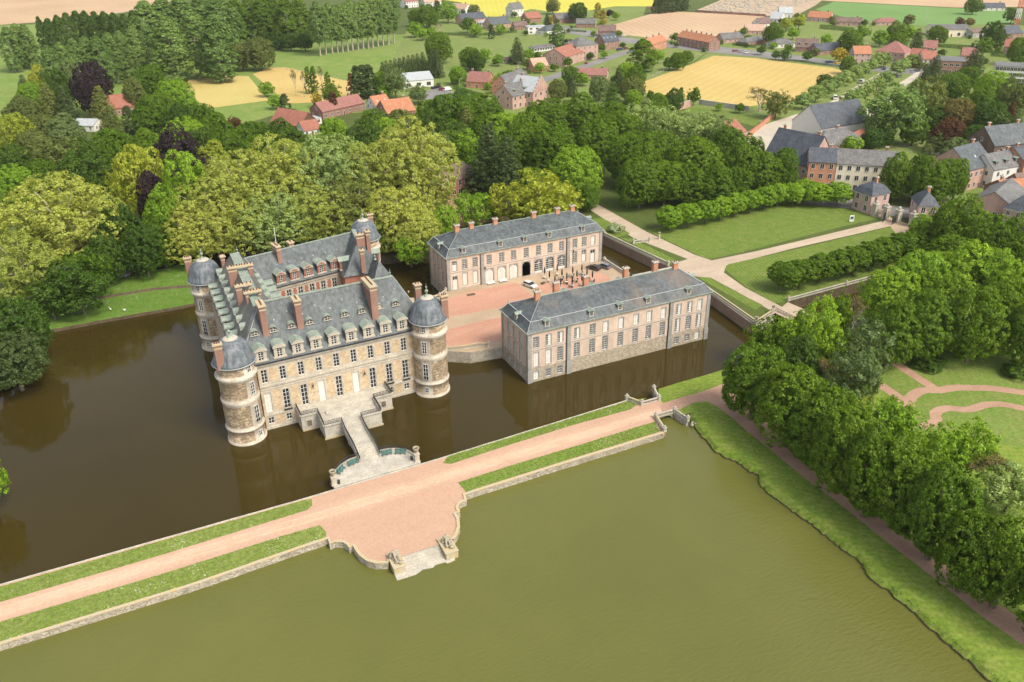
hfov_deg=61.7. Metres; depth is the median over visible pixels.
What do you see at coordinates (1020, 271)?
hornbeam tree
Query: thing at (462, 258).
wing building
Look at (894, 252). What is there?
lime tree
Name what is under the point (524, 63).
tree
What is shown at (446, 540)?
statue
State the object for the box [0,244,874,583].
moat water
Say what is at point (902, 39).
tree
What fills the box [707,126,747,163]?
chestnut tree
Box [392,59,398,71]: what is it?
conifer tree
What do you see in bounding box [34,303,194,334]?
island bank
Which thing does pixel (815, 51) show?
garden bush
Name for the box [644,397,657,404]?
balustrade
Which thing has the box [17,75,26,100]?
tree
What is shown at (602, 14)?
tree
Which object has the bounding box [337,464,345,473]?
railing
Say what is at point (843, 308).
tree
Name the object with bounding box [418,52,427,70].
conifer tree
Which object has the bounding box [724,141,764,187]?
chestnut tree
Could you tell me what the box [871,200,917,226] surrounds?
gate
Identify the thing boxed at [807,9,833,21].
house
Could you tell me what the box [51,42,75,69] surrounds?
poplar tree
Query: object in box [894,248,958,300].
hornbeam tree
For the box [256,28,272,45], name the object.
tree
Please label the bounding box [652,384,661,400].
balustrade
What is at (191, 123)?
tree
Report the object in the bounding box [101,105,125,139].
tree
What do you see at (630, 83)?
tree
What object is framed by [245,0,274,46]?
poplar tree
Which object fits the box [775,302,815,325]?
park bridge
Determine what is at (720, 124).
tree
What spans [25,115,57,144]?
tree
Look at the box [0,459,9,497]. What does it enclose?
tree
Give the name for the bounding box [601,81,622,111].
tree
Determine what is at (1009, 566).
chestnut tree
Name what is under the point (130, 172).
tree
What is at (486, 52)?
tree
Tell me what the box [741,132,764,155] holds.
tree
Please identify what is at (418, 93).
tree
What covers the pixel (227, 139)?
tree
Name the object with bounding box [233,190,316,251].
plane tree
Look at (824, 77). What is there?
tree
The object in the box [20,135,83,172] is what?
tree
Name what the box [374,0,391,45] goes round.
poplar tree
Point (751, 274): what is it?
lawn
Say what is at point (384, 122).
tree
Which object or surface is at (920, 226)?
tree
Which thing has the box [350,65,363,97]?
tree
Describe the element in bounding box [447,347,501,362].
courtyard wall
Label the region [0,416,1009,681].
lake water
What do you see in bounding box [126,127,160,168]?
tree
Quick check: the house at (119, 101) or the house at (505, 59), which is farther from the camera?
the house at (505, 59)
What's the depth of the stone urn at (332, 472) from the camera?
162.60 m
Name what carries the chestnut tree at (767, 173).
on the ground at (644, 216)
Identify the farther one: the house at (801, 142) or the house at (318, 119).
the house at (318, 119)
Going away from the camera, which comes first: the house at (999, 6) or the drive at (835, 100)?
the drive at (835, 100)
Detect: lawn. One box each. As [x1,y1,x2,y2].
[0,263,193,330]
[591,217,629,236]
[622,238,674,263]
[647,197,877,257]
[680,107,760,125]
[698,277,761,308]
[725,227,940,302]
[880,358,1023,506]
[973,443,1023,481]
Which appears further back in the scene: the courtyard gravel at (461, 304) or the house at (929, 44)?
the house at (929, 44)
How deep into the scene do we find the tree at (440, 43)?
565.04 m
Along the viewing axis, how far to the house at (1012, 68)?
487.59 m
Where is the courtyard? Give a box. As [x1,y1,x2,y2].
[410,261,621,351]
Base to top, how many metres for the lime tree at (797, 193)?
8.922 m
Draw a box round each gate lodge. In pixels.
[851,175,891,214]
[908,185,939,218]
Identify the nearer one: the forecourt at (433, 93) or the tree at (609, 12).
the forecourt at (433, 93)
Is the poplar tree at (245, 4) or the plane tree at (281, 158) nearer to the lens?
the plane tree at (281, 158)
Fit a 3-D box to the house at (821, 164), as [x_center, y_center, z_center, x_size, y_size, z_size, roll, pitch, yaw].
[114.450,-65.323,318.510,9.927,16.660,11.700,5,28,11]
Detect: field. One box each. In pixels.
[0,0,170,24]
[0,24,39,45]
[186,76,267,107]
[211,101,275,123]
[253,67,349,102]
[448,0,653,16]
[597,11,764,39]
[644,56,841,105]
[815,2,1016,25]
[824,0,1023,7]
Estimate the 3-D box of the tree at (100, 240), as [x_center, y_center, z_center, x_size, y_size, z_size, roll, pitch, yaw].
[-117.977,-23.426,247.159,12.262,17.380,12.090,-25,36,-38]
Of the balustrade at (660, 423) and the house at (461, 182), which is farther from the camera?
the house at (461, 182)
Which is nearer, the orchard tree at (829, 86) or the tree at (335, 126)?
the tree at (335, 126)
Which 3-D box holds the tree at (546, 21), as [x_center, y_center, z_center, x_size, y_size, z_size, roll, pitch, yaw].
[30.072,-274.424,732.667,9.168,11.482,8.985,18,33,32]
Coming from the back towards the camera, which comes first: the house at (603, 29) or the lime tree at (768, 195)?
the house at (603, 29)
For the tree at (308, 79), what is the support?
on the field at (280, 80)
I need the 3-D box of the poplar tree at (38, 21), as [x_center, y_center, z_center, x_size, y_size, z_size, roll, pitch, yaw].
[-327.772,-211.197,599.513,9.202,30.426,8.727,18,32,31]
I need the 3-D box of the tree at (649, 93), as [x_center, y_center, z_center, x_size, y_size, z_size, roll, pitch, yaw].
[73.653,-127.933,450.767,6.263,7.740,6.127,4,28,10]
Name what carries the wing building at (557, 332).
in the moat water at (112, 436)
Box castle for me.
[183,208,449,446]
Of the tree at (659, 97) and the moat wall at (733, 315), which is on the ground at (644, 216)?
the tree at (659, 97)
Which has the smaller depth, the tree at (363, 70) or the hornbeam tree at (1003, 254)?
the hornbeam tree at (1003, 254)
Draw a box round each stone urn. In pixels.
[329,469,337,486]
[413,446,420,462]
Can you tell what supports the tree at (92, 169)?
on the ground at (644, 216)
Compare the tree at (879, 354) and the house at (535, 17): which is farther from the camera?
the house at (535, 17)
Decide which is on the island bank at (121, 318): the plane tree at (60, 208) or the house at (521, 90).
the plane tree at (60, 208)
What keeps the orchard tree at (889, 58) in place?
on the village green at (809, 29)
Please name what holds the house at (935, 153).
on the village green at (809, 29)
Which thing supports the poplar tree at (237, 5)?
on the meadow
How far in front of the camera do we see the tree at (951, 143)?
340.08 m
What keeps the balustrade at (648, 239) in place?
on the lawn at (653, 251)
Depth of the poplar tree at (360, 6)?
622.88 m
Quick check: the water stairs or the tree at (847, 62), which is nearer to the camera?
the water stairs
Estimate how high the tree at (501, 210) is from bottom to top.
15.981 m
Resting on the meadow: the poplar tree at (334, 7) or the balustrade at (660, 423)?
the poplar tree at (334, 7)
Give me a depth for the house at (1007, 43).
578.11 m
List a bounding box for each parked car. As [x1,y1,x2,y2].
[522,280,537,288]
[586,264,600,270]
[597,262,611,269]
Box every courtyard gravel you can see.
[446,317,501,346]
[448,293,476,316]
[467,283,532,311]
[537,272,611,293]
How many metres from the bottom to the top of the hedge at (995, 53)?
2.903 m
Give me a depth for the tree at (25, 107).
406.73 m
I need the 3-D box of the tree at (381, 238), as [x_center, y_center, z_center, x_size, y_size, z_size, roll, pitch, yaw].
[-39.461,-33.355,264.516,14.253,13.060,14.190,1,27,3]
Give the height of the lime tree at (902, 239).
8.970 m
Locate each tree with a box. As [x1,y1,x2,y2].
[0,26,25,71]
[0,94,41,124]
[0,112,35,147]
[0,143,33,184]
[0,162,37,206]
[0,170,129,268]
[0,230,61,304]
[0,296,54,355]
[0,327,50,390]
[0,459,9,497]
[8,23,31,67]
[15,81,45,106]
[15,128,48,157]
[16,24,41,67]
[16,275,78,319]
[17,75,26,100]
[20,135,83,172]
[24,158,60,196]
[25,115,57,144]
[26,64,49,87]
[35,16,47,53]
[36,82,63,127]
[37,45,64,86]
[41,18,62,61]
[41,68,73,105]
[41,259,115,314]
[45,112,87,147]
[50,59,80,95]
[51,14,72,55]
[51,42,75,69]
[54,85,83,128]
[57,141,114,204]
[58,12,79,54]
[61,246,114,296]
[63,137,94,162]
[65,38,89,70]
[68,10,88,48]
[68,62,100,117]
[77,10,99,48]
[78,36,102,67]
[81,60,113,106]
[83,232,126,286]
[87,128,134,162]
[88,11,105,43]
[89,35,115,86]
[89,85,122,128]
[93,196,146,273]
[95,11,113,49]
[97,138,129,178]
[101,32,128,83]
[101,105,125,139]
[104,144,169,215]
[106,12,122,44]
[110,30,139,80]
[116,14,132,45]
[117,219,165,276]
[121,105,136,133]
[122,26,147,73]
[122,76,146,108]
[126,10,140,43]
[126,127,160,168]
[128,0,169,66]
[130,93,171,136]
[132,64,167,95]
[135,25,160,69]
[135,170,165,218]
[142,182,188,256]
[142,216,182,267]
[145,49,163,78]
[146,0,188,64]
[148,17,195,85]
[150,92,173,116]
[150,122,203,184]
[153,78,197,109]
[159,148,217,211]
[159,207,235,264]
[160,116,203,154]
[161,101,195,130]
[164,175,250,247]
[165,0,203,62]
[172,11,219,77]
[184,102,217,126]
[184,126,212,156]
[185,0,225,54]
[190,154,216,185]
[193,148,292,225]
[194,195,273,256]
[195,14,238,81]
[196,138,237,177]
[200,111,233,136]
[203,0,246,60]
[204,129,244,160]
[224,115,240,128]
[227,0,253,41]
[228,42,254,70]
[232,121,265,159]
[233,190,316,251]
[236,132,332,218]
[238,134,278,172]
[241,0,259,44]
[242,36,275,70]
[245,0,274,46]
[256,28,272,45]
[257,121,279,134]
[258,81,275,96]
[260,117,309,151]
[262,0,285,33]
[267,94,280,107]
[269,28,283,49]
[271,0,300,40]
[278,184,361,243]
[279,93,291,108]
[282,33,298,50]
[283,132,375,201]
[288,0,314,39]
[289,69,295,91]
[295,32,312,51]
[300,72,305,97]
[304,66,312,93]
[305,135,331,146]
[307,0,326,55]
[309,66,319,92]
[310,91,321,103]
[314,5,334,54]
[317,66,322,83]
[318,117,349,139]
[320,81,341,99]
[320,178,390,235]
[321,2,339,52]
[324,72,330,90]
[326,91,336,104]
[327,4,343,52]
[328,131,352,171]
[332,4,350,51]
[332,141,403,206]
[336,3,355,51]
[344,0,358,50]
[346,73,354,95]
[346,118,386,162]
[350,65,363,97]
[351,2,365,49]
[353,1,369,48]
[354,64,370,98]
[358,1,375,48]
[359,185,442,252]
[360,64,377,96]
[360,115,462,212]
[361,108,387,133]
[362,0,378,47]
[370,0,385,46]
[371,71,391,93]
[371,117,402,151]
[373,212,403,250]
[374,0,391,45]
[376,83,391,96]
[378,0,397,44]
[379,61,385,71]
[380,64,408,97]
[385,108,419,138]
[386,0,400,43]
[391,236,428,266]
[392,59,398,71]
[392,214,441,256]
[396,58,404,71]
[402,56,409,71]
[405,55,413,72]
[405,82,429,101]
[406,21,421,34]
[407,8,423,23]
[409,109,445,138]
[411,54,418,71]
[414,28,427,40]
[414,53,423,71]
[416,99,443,116]
[416,130,452,170]
[417,3,438,27]
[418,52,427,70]
[422,237,430,258]
[424,31,452,61]
[424,93,476,128]
[425,48,438,78]
[427,26,436,35]
[428,204,460,234]
[431,49,445,78]
[432,0,441,18]
[437,129,465,163]
[438,1,458,22]
[439,120,472,146]
[447,189,492,224]
[448,66,466,83]
[452,128,479,167]
[453,87,468,98]
[458,17,476,32]
[458,47,480,70]
[459,105,475,148]
[460,122,509,201]
[464,91,504,118]
[467,5,479,12]
[467,51,485,70]
[467,111,499,153]
[469,23,481,33]
[479,48,492,59]
[481,199,499,219]
[483,135,525,199]
[485,112,524,150]
[488,25,494,38]
[488,182,535,220]
[492,53,503,63]
[495,24,505,34]
[501,121,543,172]
[503,110,545,144]
[506,167,575,217]
[507,37,525,64]
[516,166,546,194]
[522,58,528,66]
[522,121,576,179]
[523,49,534,58]
[524,97,573,129]
[531,51,544,57]
[533,62,544,72]
[542,182,584,210]
[543,13,550,25]
[546,0,560,13]
[548,23,566,47]
[548,79,567,100]
[549,144,604,193]
[559,91,605,143]
[561,66,578,82]
[564,74,578,96]
[567,2,587,19]
[574,119,618,171]
[575,72,590,85]
[577,184,599,210]
[589,75,610,100]
[593,2,600,17]
[595,110,643,156]
[596,100,635,127]
[600,9,606,24]
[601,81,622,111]
[605,133,647,184]
[606,9,613,15]
[611,11,620,17]
[611,68,623,92]
[615,155,665,208]
[616,62,635,79]
[619,75,645,100]
[625,89,642,105]
[625,98,660,138]
[626,38,657,70]
[627,64,646,83]
[627,142,661,193]
[631,129,685,165]
[641,100,667,123]
[644,159,689,206]
[646,90,654,100]
[647,104,693,145]
[650,93,668,110]
[651,0,659,13]
[653,48,665,62]
[654,0,664,13]
[655,205,683,230]
[661,0,669,12]
[663,57,674,70]
[665,87,684,111]
[666,0,674,11]
[668,135,726,188]
[669,32,677,41]
[669,52,687,69]
[670,0,679,11]
[672,162,709,203]
[674,111,726,149]
[676,0,683,10]
[676,203,703,227]
[681,0,690,10]
[682,51,693,62]
[687,87,700,105]
[696,162,736,203]
[696,200,719,223]
[703,114,735,144]
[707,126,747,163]
[709,195,732,220]
[715,103,722,110]
[717,166,754,196]
[721,340,790,420]
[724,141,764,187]
[726,192,748,216]
[735,103,745,112]
[740,189,763,213]
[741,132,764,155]
[741,151,783,189]
[743,314,789,358]
[745,86,766,111]
[752,362,824,447]
[756,45,765,54]
[757,186,777,209]
[760,89,793,118]
[762,22,784,41]
[766,261,802,290]
[768,147,799,183]
[769,182,789,206]
[769,311,817,362]
[771,50,779,59]
[777,333,822,383]
[779,17,793,30]
[779,49,791,60]
[784,182,805,205]
[785,381,861,470]
[787,27,799,38]
[789,259,820,287]
[791,14,805,29]
[791,294,843,360]
[794,92,814,108]
[796,177,814,201]
[802,52,812,60]
[803,182,832,205]
[806,252,838,282]
[807,84,827,101]
[807,403,884,494]
[814,366,831,387]
[815,332,861,377]
[816,74,831,84]
[816,357,844,383]
[818,80,836,94]
[820,34,833,42]
[823,286,853,336]
[824,181,853,205]
[825,338,885,408]
[827,249,857,278]
[829,75,845,90]
[830,47,848,59]
[832,373,873,409]
[834,421,908,518]
[837,29,862,50]
[837,70,855,83]
[838,89,862,100]
[839,57,857,71]
[840,135,864,148]
[841,246,871,275]
[843,314,897,369]
[848,65,864,79]
[850,294,868,332]
[851,85,867,97]
[854,265,922,319]
[855,81,932,135]
[856,241,887,269]
[857,25,871,38]
[858,62,870,76]
[860,79,875,92]
[861,127,884,149]
[863,58,877,72]
[864,296,927,366]
[864,437,945,531]
[865,394,927,442]
[870,122,895,146]
[871,29,889,46]
[871,52,886,65]
[871,75,885,90]
[875,236,903,265]
[878,151,913,200]
[879,70,894,83]
[880,52,892,66]
[880,252,927,303]
[886,20,907,40]
[888,31,908,46]
[888,232,918,259]
[889,60,907,74]
[892,287,960,359]
[892,459,985,563]
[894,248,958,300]
[899,57,911,68]
[899,118,929,145]
[902,78,932,113]
[903,14,915,23]
[903,230,931,253]
[905,156,950,203]
[906,25,919,38]
[906,53,920,64]
[907,73,948,113]
[908,153,929,191]
[908,213,932,229]
[908,420,970,476]
[909,28,923,48]
[910,221,943,250]
[917,143,933,162]
[917,271,982,341]
[918,63,931,85]
[920,250,954,279]
[921,105,950,135]
[921,233,973,258]
[924,207,946,223]
[925,131,950,151]
[925,192,992,251]
[926,25,948,42]
[927,55,942,82]
[928,239,1003,304]
[929,117,966,145]
[931,157,964,202]
[933,508,1004,596]
[938,72,970,102]
[938,137,969,154]
[939,98,981,133]
[941,286,1011,361]
[944,416,1000,477]
[950,158,970,199]
[955,17,965,23]
[958,66,980,88]
[959,44,986,80]
[960,124,983,144]
[963,244,1009,282]
[963,512,1023,608]
[964,0,982,14]
[965,18,975,25]
[965,87,999,110]
[965,213,1021,258]
[965,247,1020,300]
[968,452,1018,501]
[970,37,995,54]
[970,99,1011,129]
[972,69,1014,99]
[975,273,1023,348]
[977,458,1023,516]
[979,20,1005,47]
[980,258,1023,301]
[993,212,1023,265]
[994,73,1023,115]
[999,118,1010,124]
[999,302,1023,364]
[1002,8,1021,23]
[1005,37,1023,61]
[1007,102,1015,121]
[1010,108,1023,122]
[1014,580,1023,631]
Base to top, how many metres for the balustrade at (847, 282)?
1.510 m
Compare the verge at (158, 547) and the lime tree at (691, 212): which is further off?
the lime tree at (691, 212)
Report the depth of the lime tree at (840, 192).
295.82 m
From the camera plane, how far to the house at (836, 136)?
357.04 m
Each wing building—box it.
[426,204,603,292]
[499,259,713,383]
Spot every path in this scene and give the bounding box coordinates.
[0,401,664,621]
[92,285,190,299]
[659,384,1023,645]
[870,213,907,232]
[875,382,915,406]
[891,362,937,388]
[893,226,908,232]
[900,384,1023,404]
[919,401,1023,429]
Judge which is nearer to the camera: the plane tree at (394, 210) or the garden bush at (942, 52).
the plane tree at (394, 210)
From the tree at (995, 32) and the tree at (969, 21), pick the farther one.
the tree at (969, 21)
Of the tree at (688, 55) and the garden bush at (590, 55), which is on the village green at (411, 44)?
the garden bush at (590, 55)
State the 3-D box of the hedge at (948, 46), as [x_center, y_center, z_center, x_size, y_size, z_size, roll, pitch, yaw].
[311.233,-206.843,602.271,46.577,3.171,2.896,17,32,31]
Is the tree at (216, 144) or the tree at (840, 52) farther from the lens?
the tree at (840, 52)
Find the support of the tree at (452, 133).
on the ground at (644, 216)
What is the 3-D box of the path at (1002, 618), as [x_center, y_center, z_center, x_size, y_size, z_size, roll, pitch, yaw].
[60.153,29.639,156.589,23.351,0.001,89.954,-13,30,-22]
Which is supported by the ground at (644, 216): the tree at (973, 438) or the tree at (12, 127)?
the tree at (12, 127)
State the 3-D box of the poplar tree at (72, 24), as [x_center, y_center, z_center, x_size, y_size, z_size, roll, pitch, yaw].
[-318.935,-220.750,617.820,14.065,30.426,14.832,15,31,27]
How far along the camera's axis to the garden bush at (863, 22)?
704.54 m
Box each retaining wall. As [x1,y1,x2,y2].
[0,536,389,650]
[451,431,663,542]
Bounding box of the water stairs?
[386,537,458,580]
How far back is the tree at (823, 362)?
183.03 m
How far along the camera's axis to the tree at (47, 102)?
414.80 m
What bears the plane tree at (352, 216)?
on the ground at (644, 216)
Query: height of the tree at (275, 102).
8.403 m
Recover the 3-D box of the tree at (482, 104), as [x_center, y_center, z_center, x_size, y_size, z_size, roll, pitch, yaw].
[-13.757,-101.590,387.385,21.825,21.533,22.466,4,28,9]
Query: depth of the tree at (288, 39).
624.79 m
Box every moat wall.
[602,234,670,268]
[710,293,753,332]
[756,315,773,329]
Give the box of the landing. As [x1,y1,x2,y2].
[333,445,420,488]
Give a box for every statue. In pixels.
[388,549,402,563]
[441,534,454,547]
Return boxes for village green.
[390,5,705,120]
[647,18,1023,206]
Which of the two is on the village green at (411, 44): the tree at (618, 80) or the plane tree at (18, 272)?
the tree at (618, 80)
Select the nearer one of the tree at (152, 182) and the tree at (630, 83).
the tree at (152, 182)
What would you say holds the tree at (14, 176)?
on the ground at (644, 216)
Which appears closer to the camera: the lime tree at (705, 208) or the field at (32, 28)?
the lime tree at (705, 208)
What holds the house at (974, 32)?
on the village green at (809, 29)
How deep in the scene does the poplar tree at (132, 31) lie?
538.83 m
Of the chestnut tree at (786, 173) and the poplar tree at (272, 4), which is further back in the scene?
the poplar tree at (272, 4)
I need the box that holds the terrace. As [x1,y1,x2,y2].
[295,381,393,461]
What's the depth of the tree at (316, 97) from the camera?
452.00 m
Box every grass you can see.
[658,315,1023,681]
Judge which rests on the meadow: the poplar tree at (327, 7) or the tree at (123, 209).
the poplar tree at (327, 7)
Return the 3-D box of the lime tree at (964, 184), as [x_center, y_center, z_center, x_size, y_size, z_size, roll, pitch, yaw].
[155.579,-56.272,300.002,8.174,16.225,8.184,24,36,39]
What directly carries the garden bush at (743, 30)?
on the ground at (644, 216)
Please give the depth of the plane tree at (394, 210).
259.01 m
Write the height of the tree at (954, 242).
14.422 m
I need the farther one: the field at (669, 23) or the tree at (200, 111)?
the field at (669, 23)
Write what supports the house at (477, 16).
on the village green at (411, 44)
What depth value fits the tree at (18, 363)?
193.25 m
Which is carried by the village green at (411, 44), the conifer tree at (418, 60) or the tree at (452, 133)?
the conifer tree at (418, 60)
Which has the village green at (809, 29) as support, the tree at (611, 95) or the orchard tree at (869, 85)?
the orchard tree at (869, 85)
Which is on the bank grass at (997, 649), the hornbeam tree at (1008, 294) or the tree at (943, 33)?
the hornbeam tree at (1008, 294)
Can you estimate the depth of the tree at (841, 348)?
192.15 m
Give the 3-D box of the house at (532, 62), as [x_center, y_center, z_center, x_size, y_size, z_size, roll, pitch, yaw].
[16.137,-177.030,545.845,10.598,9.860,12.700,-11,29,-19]
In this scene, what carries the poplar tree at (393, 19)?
on the meadow
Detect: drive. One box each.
[581,199,889,318]
[745,114,797,150]
[831,73,882,101]
[900,69,922,85]
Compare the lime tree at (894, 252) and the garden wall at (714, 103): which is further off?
the garden wall at (714, 103)
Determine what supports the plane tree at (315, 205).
on the ground at (644, 216)
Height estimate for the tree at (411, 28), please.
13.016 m
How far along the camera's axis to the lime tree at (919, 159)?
301.87 m
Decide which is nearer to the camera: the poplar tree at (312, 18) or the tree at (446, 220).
the tree at (446, 220)
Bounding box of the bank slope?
[689,413,1008,681]
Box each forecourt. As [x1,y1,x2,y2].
[423,88,454,99]
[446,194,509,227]
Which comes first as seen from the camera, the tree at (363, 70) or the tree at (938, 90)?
the tree at (938, 90)
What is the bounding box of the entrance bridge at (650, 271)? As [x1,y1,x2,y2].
[632,267,671,275]
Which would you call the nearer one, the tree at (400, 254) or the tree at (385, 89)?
the tree at (400, 254)
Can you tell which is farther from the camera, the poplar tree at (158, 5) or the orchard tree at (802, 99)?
the poplar tree at (158, 5)
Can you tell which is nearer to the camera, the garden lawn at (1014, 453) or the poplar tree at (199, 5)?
the garden lawn at (1014, 453)
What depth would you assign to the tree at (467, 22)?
699.30 m
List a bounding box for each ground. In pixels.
[0,0,1023,321]
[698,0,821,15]
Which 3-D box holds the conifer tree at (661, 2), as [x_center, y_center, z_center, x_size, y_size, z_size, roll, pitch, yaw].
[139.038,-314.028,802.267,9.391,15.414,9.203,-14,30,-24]
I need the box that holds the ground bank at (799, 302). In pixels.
[222,233,1023,323]
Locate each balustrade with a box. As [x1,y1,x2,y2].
[434,287,446,297]
[447,341,489,350]
[603,230,669,265]
[603,256,621,272]
[624,393,643,405]
[632,237,650,243]
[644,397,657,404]
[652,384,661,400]
[654,412,666,432]
[658,409,673,416]
[673,406,690,421]
[688,271,757,322]
[758,308,773,322]
[786,271,890,300]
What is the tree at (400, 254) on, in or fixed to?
on the ground at (644, 216)
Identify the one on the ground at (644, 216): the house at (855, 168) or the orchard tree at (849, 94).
the house at (855, 168)
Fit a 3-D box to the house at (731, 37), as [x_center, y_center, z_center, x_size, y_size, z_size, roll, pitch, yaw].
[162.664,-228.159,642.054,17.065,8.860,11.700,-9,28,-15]
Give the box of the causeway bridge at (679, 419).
[629,392,687,436]
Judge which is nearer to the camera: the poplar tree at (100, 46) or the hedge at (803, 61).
the poplar tree at (100, 46)
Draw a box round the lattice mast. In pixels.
[1013,0,1023,24]
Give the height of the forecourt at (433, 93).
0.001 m
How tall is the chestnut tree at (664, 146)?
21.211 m
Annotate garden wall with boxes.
[679,100,691,109]
[695,10,765,15]
[699,99,749,110]
[747,111,774,135]
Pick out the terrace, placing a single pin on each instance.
(353, 418)
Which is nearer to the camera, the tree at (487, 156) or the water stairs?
the water stairs
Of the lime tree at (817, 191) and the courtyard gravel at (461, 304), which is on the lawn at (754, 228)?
the lime tree at (817, 191)
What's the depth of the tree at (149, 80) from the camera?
457.18 m
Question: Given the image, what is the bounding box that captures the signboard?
[849,215,854,221]
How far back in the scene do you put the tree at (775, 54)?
566.65 m
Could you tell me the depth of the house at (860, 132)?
367.29 m
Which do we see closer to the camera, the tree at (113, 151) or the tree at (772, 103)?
the tree at (113, 151)
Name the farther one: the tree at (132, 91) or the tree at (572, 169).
the tree at (132, 91)
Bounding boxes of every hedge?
[444,32,474,35]
[453,86,479,93]
[473,30,516,35]
[732,43,756,47]
[782,58,838,66]
[819,24,853,31]
[938,43,988,48]
[991,52,1015,57]
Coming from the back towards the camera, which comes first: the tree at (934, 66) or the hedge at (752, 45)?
the hedge at (752, 45)
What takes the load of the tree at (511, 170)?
on the ground at (644, 216)
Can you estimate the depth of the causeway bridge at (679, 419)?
183.98 m
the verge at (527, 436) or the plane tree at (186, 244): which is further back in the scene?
the plane tree at (186, 244)
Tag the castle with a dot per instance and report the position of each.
(286, 330)
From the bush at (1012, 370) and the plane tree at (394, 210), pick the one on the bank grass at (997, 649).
the bush at (1012, 370)
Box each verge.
[0,499,311,601]
[0,525,325,640]
[443,398,645,463]
[458,422,658,491]
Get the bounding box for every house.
[72,118,103,131]
[104,93,134,114]
[270,107,318,130]
[297,119,319,135]
[309,92,364,118]
[312,115,321,123]
[365,91,388,113]
[376,94,415,116]
[398,71,433,88]
[400,0,418,7]
[420,0,440,5]
[434,161,480,197]
[453,2,470,13]
[456,10,486,24]
[466,68,493,88]
[483,14,510,29]
[491,67,527,92]
[493,72,548,109]
[503,57,511,62]
[505,0,523,16]
[511,19,527,29]
[520,10,541,22]
[525,25,544,33]
[526,54,548,71]
[528,44,554,51]
[537,23,563,34]
[543,42,583,65]
[552,12,575,22]
[564,37,597,59]
[576,16,595,27]
[578,66,608,79]
[595,33,618,49]
[598,22,615,34]
[646,33,666,49]
[677,29,719,50]
[716,30,742,42]
[724,119,746,139]
[736,35,767,45]
[744,22,764,33]
[752,15,771,26]
[765,123,828,182]
[766,38,794,47]
[770,12,784,22]
[777,7,792,17]
[791,99,867,132]
[795,36,818,51]
[806,143,836,185]
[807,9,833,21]
[807,39,845,54]
[812,124,860,147]
[834,146,899,193]
[836,15,862,25]
[849,43,871,62]
[854,128,865,148]
[872,18,899,24]
[875,41,910,62]
[908,46,927,66]
[919,48,937,67]
[922,37,938,50]
[925,24,969,36]
[925,143,943,154]
[931,138,986,190]
[934,56,967,72]
[960,45,976,63]
[965,28,989,37]
[967,118,1023,152]
[973,178,1023,218]
[979,1,1005,10]
[980,145,1020,186]
[983,174,1023,190]
[992,61,1023,82]
[1002,23,1023,40]
[1002,36,1021,53]
[1002,195,1023,230]
[1005,172,1023,178]
[1009,142,1023,172]
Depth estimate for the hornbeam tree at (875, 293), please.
211.25 m
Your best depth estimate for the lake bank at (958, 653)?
144.73 m
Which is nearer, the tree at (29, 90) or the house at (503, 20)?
the tree at (29, 90)
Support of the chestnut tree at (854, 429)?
on the bank grass at (997, 649)
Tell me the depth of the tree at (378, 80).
471.07 m
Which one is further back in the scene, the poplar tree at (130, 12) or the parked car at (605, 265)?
the poplar tree at (130, 12)
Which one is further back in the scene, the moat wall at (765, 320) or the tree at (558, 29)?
the tree at (558, 29)
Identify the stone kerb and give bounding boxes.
[0,400,627,584]
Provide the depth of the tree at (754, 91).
430.78 m
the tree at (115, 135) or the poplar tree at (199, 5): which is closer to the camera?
the tree at (115, 135)
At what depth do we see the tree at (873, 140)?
361.39 m
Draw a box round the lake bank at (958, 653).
[690,420,990,681]
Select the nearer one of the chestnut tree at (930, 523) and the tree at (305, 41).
the chestnut tree at (930, 523)
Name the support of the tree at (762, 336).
on the bank grass at (997, 649)
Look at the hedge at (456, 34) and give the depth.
690.58 m
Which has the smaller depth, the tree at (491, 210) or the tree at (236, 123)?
the tree at (491, 210)
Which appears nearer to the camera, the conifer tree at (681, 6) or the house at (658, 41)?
the house at (658, 41)
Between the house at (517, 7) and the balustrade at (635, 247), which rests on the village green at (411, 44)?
the house at (517, 7)
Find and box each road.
[543,50,633,81]
[560,25,939,74]
[795,199,969,217]
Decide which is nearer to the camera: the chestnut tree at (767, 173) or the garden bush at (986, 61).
the chestnut tree at (767, 173)
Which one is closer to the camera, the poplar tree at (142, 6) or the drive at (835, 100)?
the drive at (835, 100)
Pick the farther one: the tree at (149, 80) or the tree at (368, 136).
the tree at (149, 80)
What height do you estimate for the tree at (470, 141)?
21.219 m
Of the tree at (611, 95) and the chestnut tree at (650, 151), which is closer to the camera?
the chestnut tree at (650, 151)
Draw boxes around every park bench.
[347,457,357,466]
[380,448,392,456]
[395,448,405,454]
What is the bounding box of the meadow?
[0,26,404,127]
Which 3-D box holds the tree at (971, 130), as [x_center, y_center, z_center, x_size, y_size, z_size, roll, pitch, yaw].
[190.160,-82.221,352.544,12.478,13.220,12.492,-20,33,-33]
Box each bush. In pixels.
[483,82,491,89]
[550,64,558,71]
[563,56,572,66]
[586,52,594,59]
[599,44,606,51]
[600,51,607,56]
[606,222,625,232]
[615,30,622,36]
[740,27,747,34]
[769,42,777,48]
[784,43,792,49]
[811,48,820,55]
[829,19,836,25]
[861,19,867,24]
[907,353,947,372]
[914,61,925,68]
[937,49,947,55]
[980,57,988,63]
[994,47,1002,52]
[1000,360,1023,380]
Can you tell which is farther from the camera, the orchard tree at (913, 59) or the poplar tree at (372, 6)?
the poplar tree at (372, 6)
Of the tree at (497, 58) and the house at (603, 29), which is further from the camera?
the house at (603, 29)

